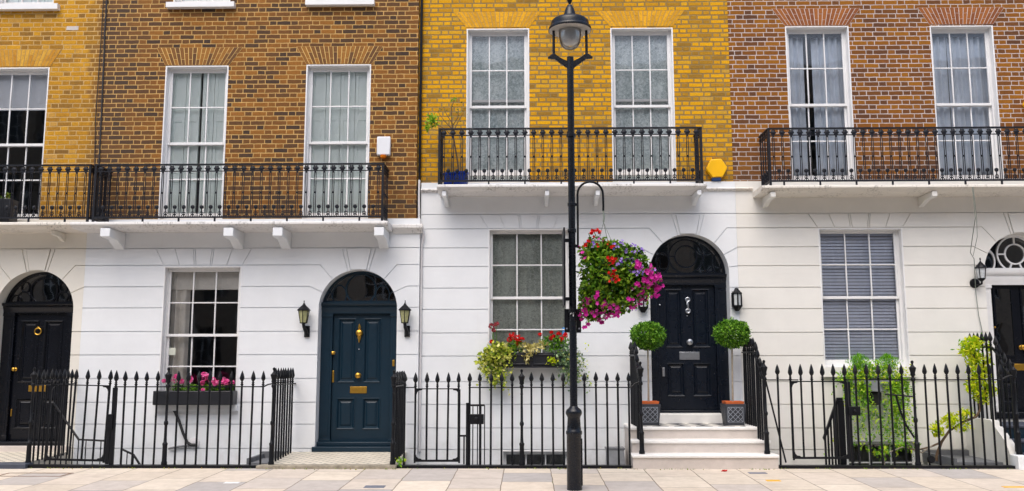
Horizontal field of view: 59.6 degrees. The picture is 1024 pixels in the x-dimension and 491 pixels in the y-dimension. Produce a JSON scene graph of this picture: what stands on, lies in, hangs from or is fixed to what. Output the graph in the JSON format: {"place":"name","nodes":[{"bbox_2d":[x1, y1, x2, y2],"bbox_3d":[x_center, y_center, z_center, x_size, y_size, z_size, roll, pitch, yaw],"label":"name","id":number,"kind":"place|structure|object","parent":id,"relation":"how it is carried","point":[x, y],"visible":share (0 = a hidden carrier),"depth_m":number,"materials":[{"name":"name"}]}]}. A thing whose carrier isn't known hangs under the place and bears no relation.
{"place":"outdoors","nodes":[
{"label":"outdoors","id":0,"kind":"place"},
{"bbox_2d":[0,452,68,463],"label":"tiled path","id":1,"kind":"structure","parent":0,"point":[12,456],"depth_m":12.86,"materials":[{"name":"tile"}]},
{"bbox_2d":[274,452,405,463],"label":"tiled path","id":2,"kind":"structure","parent":0,"point":[337,458],"depth_m":12.71,"materials":[{"name":"tile"}]},
{"bbox_2d":[273,368,295,460],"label":"area railing","id":3,"kind":"object","parent":2,"relation":"on","point":[283,375],"visible":0.89,"depth_m":12.82,"materials":[{"name":"black metal"}]},
{"bbox_2d":[390,370,404,463],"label":"area railing","id":4,"kind":"object","parent":2,"relation":"on","point":[396,444],"visible":0.93,"depth_m":12.54,"materials":[{"name":"black metal"}]},
{"bbox_2d":[471,404,484,463],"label":"stair railing","id":5,"kind":"object","parent":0,"point":[472,405],"visible":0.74,"depth_m":12.57,"materials":[{"name":"black metal"}]},
{"bbox_2d":[0,468,1023,490],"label":"pavement","id":6,"kind":"structure","parent":0,"point":[215,479],"depth_m":11.05,"materials":[{"name":"stone"}]},
{"bbox_2d":[0,462,32,468],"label":"tiled kerb","id":7,"kind":"structure","parent":6,"relation":"on","point":[13,465],"depth_m":12.09,"materials":[{"name":"grey stone"}]},
{"bbox_2d":[25,367,73,462],"bbox_3d":[-6.613,2.413,12.875,0.091,1.310,1.223,0,-8,1],"label":"area railing","id":8,"kind":"object","parent":7,"relation":"on","point":[38,375],"visible":0.83,"depth_m":12.61,"materials":[{"name":"black metal"}]},
{"bbox_2d":[49,403,103,463],"bbox_3d":[-6.170,2.966,12.727,0.848,1.442,0.032,0,-8,1],"label":"stair railing","id":9,"kind":"object","parent":8,"relation":"attached to","point":[68,424],"visible":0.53,"depth_m":12.75,"materials":[{"name":"black metal"}]},
{"bbox_2d":[0,473,71,476],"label":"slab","id":10,"kind":"object","parent":6,"relation":"on","point":[34,476],"visible":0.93,"depth_m":11.40,"materials":[{"name":"beige stone"}]},
{"bbox_2d":[28,367,276,467],"bbox_3d":[-4.945,2.379,12.270,3.415,1.395,0.130,0,-8,1],"label":"area railing","id":11,"kind":"object","parent":6,"relation":"on","point":[163,464],"visible":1,"depth_m":12.25,"materials":[{"name":"black metal"}]},
{"bbox_2d":[44,369,112,463],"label":"railing gate","id":12,"kind":"structure","parent":11,"relation":"attached to","point":[104,458],"depth_m":12.28,"materials":[{"name":"black metal"}]},
{"bbox_2d":[256,464,397,468],"bbox_3d":[-2.506,3.036,12.114,1.895,0.124,0.185,0,-8,1],"label":"kerb stone","id":13,"kind":"object","parent":6,"relation":"on","point":[331,466],"visible":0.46,"depth_m":12.04,"materials":[{"name":"grey stone"}]},
{"bbox_2d":[363,485,385,487],"bbox_3d":[-1.619,2.850,10.543,0.240,0.018,0.170,0,-8,1],"label":"cover plate","id":14,"kind":"object","parent":6,"relation":"on","point":[374,486],"visible":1,"depth_m":10.54,"materials":[{"name":"grey metal"}]},
{"bbox_2d":[395,457,405,466],"bbox_3d":[-1.510,2.931,12.087,0.167,0.162,0.102,0,-8,1],"label":"weed","id":15,"kind":"object","parent":6,"relation":"on","point":[400,460],"visible":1,"depth_m":12.08,"materials":[{"name":"green plant"}]},
{"bbox_2d":[396,369,638,468],"bbox_3d":[0.073,2.376,12.189,3.334,1.367,0.125,0,-8,1],"label":"area railing","id":16,"kind":"object","parent":6,"relation":"on","point":[474,418],"visible":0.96,"depth_m":12.17,"materials":[{"name":"black metal"}]},
{"bbox_2d":[413,372,465,463],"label":"railing gate","id":17,"kind":"structure","parent":16,"relation":"attached to","point":[437,380],"depth_m":12.20,"materials":[{"name":"black metal"}]},
{"bbox_2d":[548,0,603,490],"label":"street lamp","id":18,"kind":"object","parent":6,"relation":"on","point":[569,27],"visible":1,"depth_m":10.68,"materials":[{"name":"black metal"}]},
{"bbox_2d":[581,438,582,485],"bbox_3d":[0.802,2.506,10.351,0.028,0.530,0.060,0,-8,1],"label":"access door","id":19,"kind":"structure","parent":18,"relation":"in","point":[581,438],"depth_m":10.33,"materials":[{"name":"black paint"}]},
{"bbox_2d":[576,211,664,328],"bbox_3d":[1.289,0.284,10.640,1.052,1.438,0.728,0,-8,1],"label":"hanging basket","id":20,"kind":"object","parent":18,"relation":"hanging from","point":[618,279],"visible":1,"depth_m":10.49,"materials":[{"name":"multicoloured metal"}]},
{"bbox_2d":[748,472,767,473],"bbox_3d":[3.184,2.954,11.583,0.230,0.017,0.120,0,-8,1],"label":"cover plate","id":21,"kind":"object","parent":6,"relation":"on","point":[757,473],"visible":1,"depth_m":11.54,"materials":[{"name":"grey metal"}]},
{"bbox_2d":[766,360,1018,468],"bbox_3d":[5.145,2.310,12.169,3.376,1.480,0.247,0,-8,1],"label":"area railing","id":22,"kind":"object","parent":6,"relation":"on","point":[912,369],"visible":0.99,"depth_m":12.10,"materials":[{"name":"black metal"}]},
{"bbox_2d":[788,364,860,459],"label":"railing gate","id":23,"kind":"structure","parent":22,"relation":"attached to","point":[852,410],"depth_m":12.13,"materials":[{"name":"black metal"}]},
{"bbox_2d":[927,455,934,462],"bbox_3d":[5.636,2.873,12.010,0.107,0.110,0.055,0,-8,1],"label":"floodlight","id":24,"kind":"object","parent":22,"relation":"attached to","point":[930,458],"visible":1,"depth_m":11.99,"materials":[{"name":"black metal"}]},
{"bbox_2d":[1001,486,1023,487],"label":"paint mark","id":25,"kind":"object","parent":6,"relation":"on","point":[1013,486],"visible":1,"depth_m":10.46,"materials":[{"name":"yellow paint"}]},
{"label":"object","id":26,"kind":"structure","parent":0,"visible":0},
{"bbox_2d":[246,451,284,463],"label":"lead roof","id":27,"kind":"structure","parent":26,"relation":"on","point":[264,458],"depth_m":12.95,"materials":[{"name":"white paint"}]},
{"bbox_2d":[624,423,778,468],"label":"entrance steps","id":28,"kind":"structure","parent":26,"relation":"on","point":[695,445],"depth_m":12.28,"materials":[{"name":"stone"}]},
{"bbox_2d":[605,446,625,464],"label":"lead roof","id":29,"kind":"structure","parent":28,"relation":"attached to","point":[613,455],"depth_m":12.86,"materials":[{"name":"grey metal"}]},
{"bbox_2d":[628,342,644,453],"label":"area railing","id":30,"kind":"object","parent":28,"relation":"on","point":[636,371],"visible":1,"depth_m":12.57,"materials":[{"name":"black metal"}]},
{"bbox_2d":[629,320,666,424],"bbox_3d":[1.987,1.848,13.043,0.582,1.514,0.594,0,-8,1],"label":"topiary tree","id":31,"kind":"object","parent":28,"relation":"on","point":[649,335],"visible":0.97,"depth_m":12.94,"materials":[{"name":"green plant"}]},
{"bbox_2d":[712,317,752,424],"bbox_3d":[3.229,1.813,13.023,0.601,1.575,0.589,0,-8,1],"label":"topiary tree","id":32,"kind":"object","parent":28,"relation":"on","point":[732,412],"visible":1,"depth_m":12.91,"materials":[{"name":"green plant"}]},
{"bbox_2d":[741,338,769,453],"bbox_3d":[3.460,2.109,12.758,0.091,1.590,1.245,0,-8,1],"label":"area railing","id":33,"kind":"object","parent":28,"relation":"on","point":[753,364],"visible":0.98,"depth_m":12.67,"materials":[{"name":"black metal"}]},
{"bbox_2d":[822,398,846,464],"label":"stair railing","id":34,"kind":"object","parent":26,"relation":"on","point":[841,433],"visible":0.56,"depth_m":12.56,"materials":[{"name":"black metal"}]},
{"bbox_2d":[922,450,1002,464],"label":"lead roof","id":35,"kind":"structure","parent":26,"relation":"on","point":[946,457],"depth_m":12.77,"materials":[{"name":"grey metal"}]},
{"bbox_2d":[903,333,999,460],"bbox_3d":[6.286,2.177,12.915,1.575,1.826,0.406,0,-8,-4],"label":"climbing shrub","id":36,"kind":"object","parent":35,"relation":"on","point":[973,343],"visible":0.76,"depth_m":12.90,"materials":[{"name":"green plant"}]},
{"bbox_2d":[965,417,1023,469],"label":"entrance steps","id":37,"kind":"structure","parent":26,"relation":"on","point":[1016,461],"depth_m":12.54,"materials":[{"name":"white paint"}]},
{"bbox_2d":[968,331,1022,453],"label":"area railing","id":38,"kind":"object","parent":37,"relation":"on","point":[998,352],"visible":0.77,"depth_m":12.54,"materials":[{"name":"black metal"}]},
{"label":"ground","id":39,"kind":"structure","parent":0,"visible":0},
{"bbox_2d":[0,0,103,463],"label":"terraced house","id":40,"kind":"structure","parent":39,"relation":"on","point":[50,53],"depth_m":14.02,"materials":[{"name":"yellow brick"}]},
{"bbox_2d":[0,192,18,221],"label":"planter box","id":41,"kind":"object","parent":40,"relation":"on","point":[7,201],"visible":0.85,"depth_m":13.51,"materials":[{"name":"black plastic"}]},
{"bbox_2d":[0,67,49,219],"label":"window","id":42,"kind":"structure","parent":40,"relation":"in","point":[21,89],"depth_m":14.39,"materials":[{"name":"white paint"}]},
{"bbox_2d":[0,0,59,10],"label":"window","id":43,"kind":"structure","parent":40,"relation":"in","point":[5,5],"depth_m":14.30,"materials":[{"name":"white paint"}]},
{"bbox_2d":[8,315,67,439],"bbox_3d":[-7.324,2.032,13.813,0.822,1.925,0.132,0,-8,1],"label":"door","id":44,"kind":"structure","parent":40,"relation":"in","point":[40,340],"depth_m":13.86,"materials":[{"name":"black paint"}]},
{"bbox_2d":[0,164,105,221],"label":"balcony railing","id":45,"kind":"object","parent":40,"relation":"on","point":[91,169],"visible":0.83,"depth_m":13.41,"materials":[{"name":"metal"}]},
{"bbox_2d":[70,0,422,463],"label":"terraced house","id":46,"kind":"structure","parent":39,"relation":"on","point":[250,81],"depth_m":13.90,"materials":[{"name":"brown brick"}]},
{"bbox_2d":[93,0,103,188],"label":"wall cable","id":47,"kind":"object","parent":46,"relation":"attached to","point":[97,84],"depth_m":14.18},
{"bbox_2d":[98,0,107,163],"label":"wall cable","id":48,"kind":"object","parent":46,"relation":"attached to","point":[102,83],"depth_m":14.18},
{"bbox_2d":[123,449,140,463],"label":"stair railing","id":49,"kind":"object","parent":46,"relation":"attached to","point":[134,456],"visible":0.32,"depth_m":13.00,"materials":[{"name":"black metal"}]},
{"bbox_2d":[168,445,188,449],"bbox_3d":[-4.979,3.012,13.352,0.314,0.077,0.032,0,-8,1],"label":"waste pipe","id":50,"kind":"object","parent":46,"relation":"attached to","point":[179,446],"visible":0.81,"depth_m":13.34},
{"bbox_2d":[173,411,194,445],"bbox_3d":[-4.945,2.699,13.388,0.462,0.609,0.044,0,-8,1],"label":"waste pipe","id":51,"kind":"object","parent":46,"relation":"attached to","point":[183,433],"visible":0.73,"depth_m":13.36,"materials":[{"name":"black metal"}]},
{"bbox_2d":[158,66,228,218],"bbox_3d":[-5.001,-1.619,14.158,1.006,2.469,0.233,0,-8,1],"label":"window","id":52,"kind":"structure","parent":46,"relation":"in","point":[183,84],"depth_m":14.23,"materials":[{"name":"white paint"}]},
{"bbox_2d":[152,372,236,404],"bbox_3d":[-4.740,2.134,13.352,1.203,0.490,0.284,0,-8,1],"label":"flower box","id":53,"kind":"object","parent":46,"relation":"attached to","point":[214,397],"visible":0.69,"depth_m":13.28,"materials":[{"name":"pink plant"}]},
{"bbox_2d":[189,438,199,448],"bbox_3d":[-4.758,2.962,13.373,0.168,0.168,0.032,0,-8,1],"label":"flue cover","id":54,"kind":"object","parent":46,"relation":"attached to","point":[192,440],"visible":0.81,"depth_m":13.37,"materials":[{"name":"white plastic"}]},
{"bbox_2d":[153,266,241,410],"bbox_3d":[-4.748,1.416,13.708,1.320,2.182,0.403,0,-8,1],"label":"window","id":55,"kind":"structure","parent":46,"relation":"in","point":[181,280],"depth_m":13.82,"materials":[{"name":"white paint"}]},
{"bbox_2d":[166,0,235,8],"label":"window","id":56,"kind":"structure","parent":46,"relation":"in","point":[176,4],"depth_m":14.26,"materials":[{"name":"white paint"}]},
{"bbox_2d":[91,163,389,221],"bbox_3d":[-4.089,-0.761,13.609,4.368,0.878,0.537,0,-8,1],"label":"balcony railing","id":57,"kind":"object","parent":46,"relation":"on","point":[108,172],"visible":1,"depth_m":13.37,"materials":[{"name":"metal"}]},
{"bbox_2d":[297,301,310,336],"bbox_3d":[-3.142,1.104,13.492,0.180,0.550,0.234,0,-8,1],"label":"wall lantern","id":58,"kind":"object","parent":46,"relation":"attached to","point":[303,310],"depth_m":13.45,"materials":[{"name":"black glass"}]},
{"bbox_2d":[302,64,370,218],"bbox_3d":[-2.744,-1.630,14.122,1.029,2.475,0.233,0,-8,1],"label":"window","id":59,"kind":"structure","parent":46,"relation":"in","point":[337,99],"depth_m":14.20,"materials":[{"name":"glass"}]},
{"bbox_2d":[305,0,374,6],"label":"window","id":60,"kind":"structure","parent":46,"relation":"in","point":[309,3],"depth_m":14.22,"materials":[{"name":"white paint"}]},
{"bbox_2d":[331,315,390,440],"bbox_3d":[-2.328,2.028,13.730,0.908,1.920,0.132,0,-8,1],"label":"door","id":61,"kind":"structure","parent":46,"relation":"in","point":[361,343],"depth_m":13.74,"materials":[{"name":"teal paint"}]},
{"bbox_2d":[377,137,390,158],"bbox_3d":[-1.999,-1.527,13.931,0.210,0.340,0.098,0,-8,1],"label":"alarm box","id":62,"kind":"object","parent":46,"relation":"attached to","point":[383,147],"visible":1,"depth_m":13.90,"materials":[{"name":"white plastic"}]},
{"bbox_2d":[399,300,410,336],"bbox_3d":[-1.612,1.099,13.467,0.180,0.550,0.234,0,-8,1],"label":"wall lantern","id":63,"kind":"object","parent":46,"relation":"attached to","point":[404,309],"depth_m":13.42,"materials":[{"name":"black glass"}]},
{"bbox_2d":[418,0,422,179],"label":"down pipe","id":64,"kind":"object","parent":46,"relation":"attached to","point":[420,84],"visible":1,"depth_m":14.11,"materials":[{"name":"black metal"}]},
{"bbox_2d":[417,0,742,464],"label":"terraced house","id":65,"kind":"structure","parent":39,"relation":"on","point":[492,252],"depth_m":13.90,"materials":[{"name":"white paint"}]},
{"bbox_2d":[418,180,424,451],"bbox_3d":[-1.400,1.030,13.634,0.114,4.140,0.059,0,-8,1],"label":"conduit","id":66,"kind":"object","parent":65,"relation":"attached to","point":[420,344],"visible":1,"depth_m":13.61,"materials":[{"name":"grey metal"}]},
{"bbox_2d":[423,97,468,183],"bbox_3d":[-1.013,-1.582,13.712,0.719,1.412,0.326,0,-8,1],"label":"potted tree","id":67,"kind":"object","parent":65,"relation":"on","point":[432,118],"visible":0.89,"depth_m":13.71,"materials":[{"name":"green plant"}]},
{"bbox_2d":[443,172,453,183],"bbox_3d":[-0.957,-1.021,13.614,0.190,0.275,0.190,0,-8,1],"label":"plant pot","id":68,"kind":"object","parent":65,"relation":"on","point":[446,173],"visible":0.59,"depth_m":13.54,"materials":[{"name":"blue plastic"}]},
{"bbox_2d":[466,28,529,182],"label":"window","id":69,"kind":"structure","parent":65,"relation":"in","point":[497,73],"depth_m":14.32,"materials":[{"name":"glass"}]},
{"bbox_2d":[487,229,568,372],"bbox_3d":[0.266,0.842,13.734,1.400,2.205,0.310,0,-8,1],"label":"window","id":70,"kind":"structure","parent":65,"relation":"in","point":[525,265],"depth_m":13.88,"materials":[{"name":"white paint"}]},
{"bbox_2d":[473,321,591,395],"bbox_3d":[0.304,1.687,13.373,1.762,1.107,0.359,0,-8,1],"label":"flower box","id":71,"kind":"object","parent":65,"relation":"attached to","point":[494,359],"visible":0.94,"depth_m":13.35,"materials":[{"name":"green plant"}]},
{"bbox_2d":[503,450,566,464],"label":"window","id":72,"kind":"structure","parent":65,"relation":"in","point":[505,452],"depth_m":13.46,"materials":[{"name":"white paint"}]},
{"bbox_2d":[438,127,703,184],"bbox_3d":[0.876,-1.309,13.674,3.978,0.878,0.547,0,-8,1],"label":"balcony railing","id":73,"kind":"object","parent":65,"relation":"on","point":[697,136],"visible":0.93,"depth_m":13.42,"materials":[{"name":"metal"}]},
{"bbox_2d":[638,295,647,312],"bbox_3d":[1.989,0.842,13.574,0.147,0.352,0.170,0,-8,1],"label":"wall lantern","id":74,"kind":"object","parent":65,"relation":"attached to","point":[642,308],"depth_m":13.51,"materials":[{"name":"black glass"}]},
{"bbox_2d":[610,28,676,181],"bbox_3d":[2.067,-2.218,14.196,0.993,2.500,0.223,0,-8,1],"label":"window","id":75,"kind":"structure","parent":65,"relation":"in","point":[642,64],"depth_m":14.28,"materials":[{"name":"white paint"}]},
{"bbox_2d":[658,285,717,409],"bbox_3d":[2.715,1.565,13.808,0.872,1.925,0.132,0,-8,1],"label":"door","id":76,"kind":"structure","parent":65,"relation":"in","point":[688,371],"depth_m":13.82,"materials":[{"name":"black paint"}]},
{"bbox_2d":[706,159,726,180],"bbox_3d":[3.177,-1.172,13.888,0.323,0.344,0.080,0,-8,1],"label":"alarm box","id":77,"kind":"object","parent":65,"relation":"attached to","point":[716,169],"visible":1,"depth_m":13.85,"materials":[{"name":"yellow plastic"}]},
{"bbox_2d":[731,288,742,310],"bbox_3d":[3.409,0.818,13.554,0.147,0.352,0.170,0,-8,1],"label":"wall lantern","id":78,"kind":"object","parent":65,"relation":"attached to","point":[736,299],"depth_m":13.51,"materials":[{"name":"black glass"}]},
{"bbox_2d":[727,0,1023,464],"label":"terraced house","id":79,"kind":"structure","parent":39,"relation":"on","point":[837,275],"depth_m":13.83,"materials":[{"name":"white paint"}]},
{"bbox_2d":[785,26,856,179],"bbox_3d":[4.848,-2.226,14.192,1.012,2.507,0.306,0,-8,1],"label":"window","id":80,"kind":"structure","parent":79,"relation":"in","point":[830,58],"depth_m":14.26,"materials":[{"name":"white paint"}]},
{"bbox_2d":[818,228,917,376],"bbox_3d":[5.356,0.863,13.657,1.420,2.260,0.290,0,-8,1],"label":"window","id":81,"kind":"structure","parent":79,"relation":"in","point":[825,235],"depth_m":13.76,"materials":[{"name":"white paint"}]},
{"bbox_2d":[823,352,919,456],"bbox_3d":[5.195,2.332,13.104,1.433,1.543,0.382,0,-8,1],"label":"climbing shrub","id":82,"kind":"object","parent":79,"relation":"attached to","point":[860,363],"visible":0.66,"depth_m":13.02,"materials":[{"name":"green plant"}]},
{"bbox_2d":[846,440,914,464],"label":"window","id":83,"kind":"structure","parent":79,"relation":"in","point":[862,441],"depth_m":13.37,"materials":[{"name":"white paint"}]},
{"bbox_2d":[758,126,1023,185],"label":"balcony railing","id":84,"kind":"object","parent":79,"relation":"on","point":[766,177],"visible":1,"depth_m":13.34,"materials":[{"name":"metal"}]},
{"bbox_2d":[856,438,931,464],"bbox_3d":[5.431,3.053,12.723,1.084,0.634,0.232,0,-8,1],"label":"creeper plant","id":85,"kind":"object","parent":79,"relation":"attached to","point":[885,451],"visible":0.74,"depth_m":12.72,"materials":[{"name":"green plant"}]},
{"bbox_2d":[930,25,1003,178],"bbox_3d":[7.125,-2.229,14.154,1.001,2.498,0.305,0,-8,1],"label":"window","id":86,"kind":"structure","parent":79,"relation":"in","point":[972,90],"depth_m":14.23,"materials":[{"name":"white paint"}]},
{"bbox_2d":[973,188,977,255],"bbox_3d":[6.927,-0.354,13.382,0.045,0.963,0.526,-3,-8,20],"label":"loose wire","id":87,"kind":"object","parent":79,"relation":"attached to","point":[976,220],"visible":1,"depth_m":13.20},
{"bbox_2d":[970,187,984,343],"bbox_3d":[6.923,0.338,13.357,0.123,2.341,0.628,-4,-9,29],"label":"loose wire","id":88,"kind":"object","parent":79,"relation":"hanging from","point":[974,262],"visible":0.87,"depth_m":13.49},
{"bbox_2d":[970,258,986,287],"bbox_3d":[7.054,0.409,13.503,0.191,0.454,0.217,0,-8,1],"label":"wall lantern","id":89,"kind":"object","parent":79,"relation":"attached to","point":[980,267],"depth_m":13.45,"materials":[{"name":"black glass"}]},
{"bbox_2d":[991,285,1023,410],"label":"door","id":90,"kind":"structure","parent":79,"relation":"in","point":[1007,300],"depth_m":13.77,"materials":[{"name":"black paint"}]}
]}

